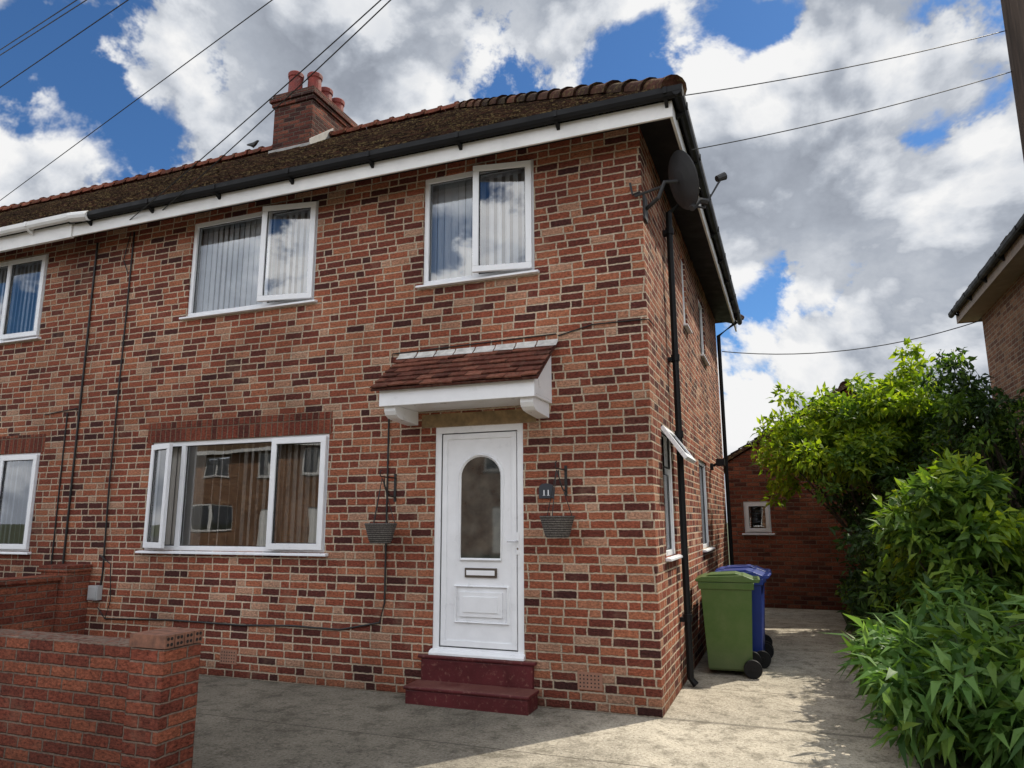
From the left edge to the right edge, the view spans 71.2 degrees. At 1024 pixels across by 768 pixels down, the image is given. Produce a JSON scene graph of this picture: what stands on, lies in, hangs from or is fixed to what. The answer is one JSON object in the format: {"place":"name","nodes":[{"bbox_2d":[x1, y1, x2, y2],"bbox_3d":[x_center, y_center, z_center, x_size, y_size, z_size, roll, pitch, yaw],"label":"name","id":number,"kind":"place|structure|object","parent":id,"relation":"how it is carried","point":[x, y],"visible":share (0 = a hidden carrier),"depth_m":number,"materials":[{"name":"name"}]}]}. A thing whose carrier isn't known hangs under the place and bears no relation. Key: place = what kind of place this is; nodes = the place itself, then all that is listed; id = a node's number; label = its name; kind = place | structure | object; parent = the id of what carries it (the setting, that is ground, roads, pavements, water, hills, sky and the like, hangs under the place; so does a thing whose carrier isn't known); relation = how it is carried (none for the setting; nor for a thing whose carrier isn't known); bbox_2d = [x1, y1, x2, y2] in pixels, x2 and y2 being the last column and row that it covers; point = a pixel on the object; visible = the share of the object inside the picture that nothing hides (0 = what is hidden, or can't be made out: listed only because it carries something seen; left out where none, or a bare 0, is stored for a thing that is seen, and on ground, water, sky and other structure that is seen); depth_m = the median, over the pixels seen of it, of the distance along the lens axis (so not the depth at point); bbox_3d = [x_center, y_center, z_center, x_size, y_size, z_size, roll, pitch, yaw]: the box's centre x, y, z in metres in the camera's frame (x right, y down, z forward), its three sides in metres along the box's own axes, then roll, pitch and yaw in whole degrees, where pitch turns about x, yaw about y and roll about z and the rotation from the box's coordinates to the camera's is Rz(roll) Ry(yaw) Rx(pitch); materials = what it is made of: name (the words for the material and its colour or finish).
{"place":"outdoors","nodes":[
{"label":"outdoors","id":0,"kind":"place"},
{"bbox_2d":[0,0,1023,522],"label":"sky","id":1,"kind":"structure","parent":0,"point":[867,229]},
{"bbox_2d":[192,608,919,767],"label":"concrete driveway","id":2,"kind":"structure","parent":0,"point":[796,704],"depth_m":5.54,"materials":[{"name":"beige concrete"}]},
{"bbox_2d":[38,564,92,634],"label":"brick pier","id":3,"kind":"structure","parent":2,"relation":"on","point":[71,603],"depth_m":8.05,"materials":[{"name":"red brick"}]},
{"bbox_2d":[120,627,202,767],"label":"brick gate pier","id":4,"kind":"structure","parent":2,"relation":"on","point":[161,704],"depth_m":4.28,"materials":[{"name":"red brick"}]},
{"bbox_2d":[403,653,538,715],"bbox_3d":[-0.353,2.637,6.248,1.185,0.418,0.345,-4,-11,21],"label":"doorstep","id":5,"kind":"object","parent":2,"relation":"on","point":[489,685],"visible":0.92,"depth_m":6.23,"materials":[{"name":"paint"}]},
{"bbox_2d":[695,571,762,678],"bbox_3d":[2.320,2.526,7.602,0.680,1.022,0.589,-4,-11,21],"label":"green wheelie bin","id":6,"kind":"object","parent":2,"relation":"on","point":[726,596],"visible":1,"depth_m":7.39,"materials":[{"name":"plastic"}]},
{"bbox_2d":[715,564,773,648],"bbox_3d":[2.849,2.737,8.728,0.675,1.022,0.586,-4,-11,21],"label":"blue wheelie bin","id":7,"kind":"object","parent":2,"relation":"on","point":[768,639],"visible":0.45,"depth_m":8.72,"materials":[{"name":"plastic"}]},
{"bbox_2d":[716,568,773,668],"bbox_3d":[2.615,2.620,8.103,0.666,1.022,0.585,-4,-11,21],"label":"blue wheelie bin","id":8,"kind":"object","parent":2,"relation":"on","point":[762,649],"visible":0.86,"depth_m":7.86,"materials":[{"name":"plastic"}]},
{"bbox_2d":[727,523,993,767],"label":"ground","id":9,"kind":"structure","parent":0,"point":[938,763],"depth_m":4.77,"materials":[{"name":"soil"}]},
{"bbox_2d":[0,575,61,631],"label":"boundary wall","id":10,"kind":"structure","parent":9,"relation":"on","point":[27,603],"depth_m":7.70,"materials":[{"name":"brick"}]},
{"bbox_2d":[0,233,99,577],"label":"walls","id":11,"kind":"structure","parent":9,"relation":"on","point":[40,378],"depth_m":9.11,"materials":[{"name":"brick"}]},
{"bbox_2d":[3,460,32,542],"bbox_3d":[-7.036,1.536,9.421,2.590,1.189,0.080,-4,-11,21],"label":"vertical blind","id":12,"kind":"object","parent":11,"relation":"hanging from","point":[14,500],"visible":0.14,"depth_m":9.15,"materials":[{"name":"fabric"}]},
{"bbox_2d":[0,264,39,542],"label":"interior walls","id":13,"kind":"structure","parent":11,"relation":"in","point":[20,498],"depth_m":13.14,"materials":[{"name":"paint"}]},
{"bbox_2d":[0,453,39,554],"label":"living room window","id":14,"kind":"structure","parent":11,"relation":"attached to","point":[5,460],"depth_m":8.88,"materials":[{"name":"white plastic"}]},
{"bbox_2d":[0,261,41,333],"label":"vertical blind","id":15,"kind":"object","parent":11,"relation":"hanging from","point":[31,278],"visible":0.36,"depth_m":9.79,"materials":[{"name":"fabric"}]},
{"bbox_2d":[0,434,45,453],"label":"soldier course lintel","id":16,"kind":"structure","parent":11,"relation":"attached to","point":[22,444],"depth_m":9.06,"materials":[{"name":"brick"}]},
{"bbox_2d":[0,254,48,344],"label":"bedroom window","id":17,"kind":"structure","parent":11,"relation":"attached to","point":[6,337],"depth_m":9.55,"materials":[{"name":"white plastic"}]},
{"bbox_2d":[0,223,74,252],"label":"fascia board","id":18,"kind":"object","parent":11,"relation":"attached to","point":[39,237],"visible":1,"depth_m":9.08,"materials":[{"name":"white plastic"}]},
{"bbox_2d":[0,152,269,237],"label":"roof tiles","id":19,"kind":"object","parent":11,"relation":"on","point":[88,201],"visible":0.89,"depth_m":12.17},
{"bbox_2d":[0,211,88,235],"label":"white gutter","id":20,"kind":"object","parent":19,"relation":"attached to","point":[29,227],"visible":0.99,"depth_m":8.92,"materials":[{"name":"white plastic"}]},
{"bbox_2d":[0,144,272,212],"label":"ridge tiles","id":21,"kind":"object","parent":19,"relation":"on","point":[172,170],"visible":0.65,"depth_m":14.36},
{"bbox_2d":[247,140,258,147],"bbox_3d":[-4.859,-4.490,13.396,0.286,0.134,0.066,-4,-11,21],"label":"bird","id":22,"kind":"object","parent":21,"relation":"on","point":[253,144],"visible":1,"depth_m":13.36},
{"bbox_2d":[0,629,131,767],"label":"front garden wall","id":23,"kind":"structure","parent":9,"relation":"on","point":[62,700],"depth_m":4.53,"materials":[{"name":"brick"}]},
{"bbox_2d":[64,126,728,717],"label":"walls","id":24,"kind":"structure","parent":9,"relation":"on","point":[604,590],"depth_m":7.18,"materials":[{"name":"brick"}]},
{"bbox_2d":[87,585,102,599],"bbox_3d":[-4.762,2.381,8.151,0.150,0.160,0.077,-4,-11,21],"label":"meter box","id":25,"kind":"object","parent":24,"relation":"attached to","point":[94,592],"visible":1,"depth_m":8.12,"materials":[{"name":"grey plastic"}]},
{"bbox_2d":[135,434,328,556],"bbox_3d":[-3.041,1.204,7.709,2.540,1.241,0.232,-4,-11,21],"label":"living room window","id":26,"kind":"structure","parent":24,"relation":"attached to","point":[272,547],"depth_m":7.72,"materials":[{"name":"white plastic"}]},
{"bbox_2d":[154,443,317,545],"bbox_3d":[-2.975,1.190,7.887,2.440,1.190,0.088,-4,-11,21],"label":"vertical blind","id":27,"kind":"object","parent":24,"relation":"hanging from","point":[195,499],"visible":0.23,"depth_m":7.88,"materials":[{"name":"beige fabric"}]},
{"bbox_2d":[147,411,332,442],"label":"soldier course lintel","id":28,"kind":"structure","parent":24,"relation":"attached to","point":[280,425],"depth_m":7.84,"materials":[{"name":"brick"}]},
{"bbox_2d":[179,201,318,319],"bbox_3d":[-3.015,-1.416,8.199,1.910,1.211,0.220,-4,-11,21],"label":"bedroom window","id":29,"kind":"structure","parent":24,"relation":"attached to","point":[267,215],"depth_m":8.08,"materials":[{"name":"white plastic"}]},
{"bbox_2d":[198,209,310,311],"bbox_3d":[-2.950,-1.430,8.376,1.810,1.160,0.078,-4,-11,21],"label":"vertical blind","id":30,"kind":"object","parent":24,"relation":"hanging from","point":[252,252],"visible":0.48,"depth_m":8.44,"materials":[{"name":"fabric"}]},
{"bbox_2d":[45,232,654,630],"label":"facade cables","id":31,"kind":"object","parent":24,"relation":"attached to","point":[78,420],"visible":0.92,"depth_m":8.45,"materials":[{"name":"black plastic"},{"name":"rubber"}]},
{"bbox_2d":[364,470,396,542],"bbox_3d":[-1.243,1.165,6.809,0.312,0.685,0.323,3,-11,-16],"label":"hanging basket","id":32,"kind":"object","parent":24,"relation":"hanging from","point":[380,532],"visible":1,"depth_m":6.67,"materials":[{"name":"wicker"}]},
{"bbox_2d":[67,84,741,686],"bbox_3d":[-0.550,0.954,10.696,7.472,5.286,8.072,-4,-11,21],"label":"black gutter and downpipes","id":33,"kind":"object","parent":24,"relation":"attached to","point":[585,110],"visible":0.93,"depth_m":7.32,"materials":[{"name":"plastic"}]},
{"bbox_2d":[153,173,663,545],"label":"vertical blinds","id":34,"kind":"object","parent":24,"relation":"in","point":[233,480],"depth_m":10.73,"materials":[{"name":"fabric"}]},
{"bbox_2d":[87,88,735,322],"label":"roof tiles","id":35,"kind":"object","parent":24,"relation":"on","point":[437,124],"visible":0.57,"depth_m":8.93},
{"bbox_2d":[268,70,357,183],"bbox_3d":[-3.573,-4.465,12.997,0.950,2.210,1.440,-4,-11,21],"label":"chimney stack","id":36,"kind":"object","parent":35,"relation":"on","point":[312,112],"visible":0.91,"depth_m":12.46,"materials":[{"name":"brick"}]},
{"bbox_2d":[329,101,458,136],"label":"ridge tiles","id":37,"kind":"object","parent":35,"relation":"on","point":[393,119],"visible":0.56,"depth_m":12.30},
{"bbox_2d":[454,74,743,319],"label":"hip tiles","id":38,"kind":"object","parent":35,"relation":"attached to","point":[611,86],"visible":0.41,"depth_m":7.68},
{"bbox_2d":[97,118,732,323],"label":"soffit","id":39,"kind":"structure","parent":24,"relation":"attached to","point":[659,136],"depth_m":8.71,"materials":[{"name":"white plastic"}]},
{"bbox_2d":[72,100,736,331],"bbox_3d":[-0.604,-1.486,11.199,7.360,0.155,7.890,-4,-11,21],"label":"fascia board","id":40,"kind":"object","parent":39,"relation":"attached to","point":[609,121],"visible":0.93,"depth_m":7.28,"materials":[{"name":"white plastic"}]},
{"bbox_2d":[379,356,551,425],"bbox_3d":[-0.438,-0.001,6.671,1.540,0.658,0.499,-4,-11,21],"label":"canopy frame","id":41,"kind":"object","parent":24,"relation":"attached to","point":[532,397],"visible":0.84,"depth_m":6.48,"materials":[{"name":"white plastic"}]},
{"bbox_2d":[370,344,556,390],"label":"canopy tiles","id":42,"kind":"object","parent":41,"relation":"on","point":[514,363],"visible":1,"depth_m":6.57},
{"bbox_2d":[428,423,524,660],"bbox_3d":[-0.314,1.428,6.643,0.930,2.099,0.130,-4,-11,21],"label":"front door","id":43,"kind":"structure","parent":24,"relation":"attached to","point":[478,603],"depth_m":6.64,"materials":[{"name":"white plastic"}]},
{"bbox_2d":[397,339,557,358],"bbox_3d":[-0.369,-0.333,6.937,1.688,0.084,0.071,-4,-11,21],"label":"canopy flashing","id":44,"kind":"object","parent":24,"relation":"attached to","point":[483,348],"visible":1,"depth_m":6.92,"materials":[{"name":"white metal"}]},
{"bbox_2d":[415,159,539,288],"bbox_3d":[-0.359,-1.615,7.199,1.320,1.211,0.209,-4,-11,21],"label":"bedroom window","id":45,"kind":"structure","parent":24,"relation":"attached to","point":[505,270],"depth_m":7.11,"materials":[{"name":"white plastic"}]},
{"bbox_2d":[431,169,524,280],"bbox_3d":[-0.297,-1.631,7.367,1.220,1.159,0.087,-4,-11,21],"label":"vertical blind","id":46,"kind":"object","parent":24,"relation":"hanging from","point":[450,252],"visible":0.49,"depth_m":7.42,"materials":[{"name":"fabric"}]},
{"bbox_2d":[422,409,535,427],"bbox_3d":[-0.329,0.331,6.848,1.190,0.128,0.024,-4,-11,21],"label":"door lintel","id":47,"kind":"structure","parent":24,"relation":"attached to","point":[479,418],"depth_m":6.84,"materials":[{"name":"concrete"}]},
{"bbox_2d":[539,483,553,498],"bbox_3d":[0.310,0.966,6.458,0.140,0.135,0.018,-4,-11,21],"label":"house number plaque","id":48,"kind":"object","parent":24,"relation":"attached to","point":[545,490],"visible":0.99,"depth_m":6.45,"materials":[{"name":"stone"}]},
{"bbox_2d":[540,461,574,537],"bbox_3d":[0.389,0.998,6.200,0.312,0.655,0.323,3,-11,-16],"label":"hanging basket","id":49,"kind":"object","parent":24,"relation":"hanging from","point":[556,526],"visible":1,"depth_m":6.06,"materials":[{"name":"wicker"}]},
{"bbox_2d":[629,150,726,223],"bbox_3d":[1.523,-1.834,6.576,0.863,0.572,0.471,-4,-11,21],"label":"satellite dish","id":50,"kind":"object","parent":24,"relation":"attached to","point":[683,181],"visible":1,"depth_m":6.50,"materials":[{"name":"black metal"}]},
{"bbox_2d":[661,425,695,561],"bbox_3d":[1.594,1.049,6.898,0.318,1.251,0.800,-4,-11,21],"label":"kitchen window","id":51,"kind":"structure","parent":24,"relation":"attached to","point":[667,435],"depth_m":7.13,"materials":[{"name":"white plastic"}]},
{"bbox_2d":[681,261,692,333],"bbox_3d":[2.189,-1.156,9.157,0.143,0.961,0.450,-4,-11,21],"label":"side window","id":52,"kind":"structure","parent":24,"relation":"attached to","point":[687,328],"depth_m":9.25,"materials":[{"name":"white plastic"}]},
{"bbox_2d":[698,300,709,365],"bbox_3d":[2.900,-0.815,10.968,0.143,0.961,0.800,-4,-11,21],"label":"side window","id":53,"kind":"structure","parent":24,"relation":"attached to","point":[704,358],"depth_m":11.23,"materials":[{"name":"white plastic"}]},
{"bbox_2d":[698,460,714,551],"bbox_3d":[2.594,1.642,9.671,0.143,1.191,1.050,-4,-11,21],"label":"side window","id":54,"kind":"structure","parent":24,"relation":"attached to","point":[704,514],"depth_m":9.99,"materials":[{"name":"white plastic"}]},
{"bbox_2d":[710,459,724,469],"bbox_3d":[3.075,1.205,10.682,0.209,0.160,0.160,-4,-11,21],"label":"security lamp","id":55,"kind":"object","parent":24,"relation":"attached to","point":[720,462],"visible":1,"depth_m":10.61,"materials":[{"name":"black plastic"}]},
{"bbox_2d":[723,381,959,610],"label":"brick outbuilding","id":56,"kind":"structure","parent":9,"relation":"on","point":[789,545],"depth_m":12.99,"materials":[{"name":"red brick"}]},
{"bbox_2d":[742,501,774,534],"bbox_3d":[4.554,2.489,13.259,0.570,0.611,0.143,-4,-11,21],"label":"window","id":57,"kind":"structure","parent":56,"relation":"in","point":[768,530],"depth_m":13.23,"materials":[{"name":"white plastic"}]},
{"bbox_2d":[747,337,966,551],"bbox_3d":[5.086,1.537,10.418,3.192,4.250,2.965,-4,-11,21],"label":"deciduous tree","id":58,"kind":"object","parent":9,"relation":"on","point":[842,438],"visible":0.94,"depth_m":10.03,"materials":[{"name":"green plant"}]},
{"bbox_2d":[825,457,918,642],"bbox_3d":[5.140,2.142,9.050,2.204,2.670,7.196,-4,-11,21],"label":"hedge","id":59,"kind":"object","parent":9,"relation":"on","point":[853,588],"visible":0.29,"depth_m":8.96,"materials":[{"name":"green plant"}]},
{"bbox_2d":[826,570,1023,767],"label":"buddleia bush","id":60,"kind":"object","parent":9,"relation":"on","point":[938,676],"visible":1,"depth_m":4.61,"materials":[{"name":"green plant"}]},
{"bbox_2d":[859,447,1023,633],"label":"laurel bush","id":61,"kind":"object","parent":9,"relation":"on","point":[957,519],"visible":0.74,"depth_m":6.47,"materials":[{"name":"green plant"}]},
{"bbox_2d":[895,347,1023,551],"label":"deciduous tree","id":62,"kind":"object","parent":9,"relation":"on","point":[985,433],"visible":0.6,"depth_m":8.11,"materials":[{"name":"green plant"}]},
{"bbox_2d":[982,272,1023,506],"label":"walls","id":63,"kind":"structure","parent":9,"relation":"on","point":[1003,321],"depth_m":11.26,"materials":[{"name":"brown brick"}]},
{"bbox_2d":[953,215,1022,310],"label":"roof tiles","id":64,"kind":"object","parent":63,"relation":"on","point":[991,270],"visible":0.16,"depth_m":11.31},
{"bbox_2d":[956,234,1023,323],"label":"fascia board","id":65,"kind":"object","parent":63,"relation":"attached to","point":[1002,277],"visible":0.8,"depth_m":10.88,"materials":[{"name":"white plastic"}]},
{"bbox_2d":[948,214,1023,317],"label":"gutter","id":66,"kind":"object","parent":65,"relation":"attached to","point":[1017,230],"visible":1,"depth_m":10.43,"materials":[{"name":"black plastic"}]},
{"bbox_2d":[1001,0,1023,159],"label":"telegraph pole","id":67,"kind":"object","parent":9,"relation":"on","point":[1013,14],"depth_m":6.81,"materials":[{"name":"brown wood"}]},
{"bbox_2d":[0,0,1011,354],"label":"overhead wires","id":68,"kind":"object","parent":67,"relation":"attached to","point":[352,36],"visible":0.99,"depth_m":7.47,"materials":[{"name":"rubber"}]}
]}

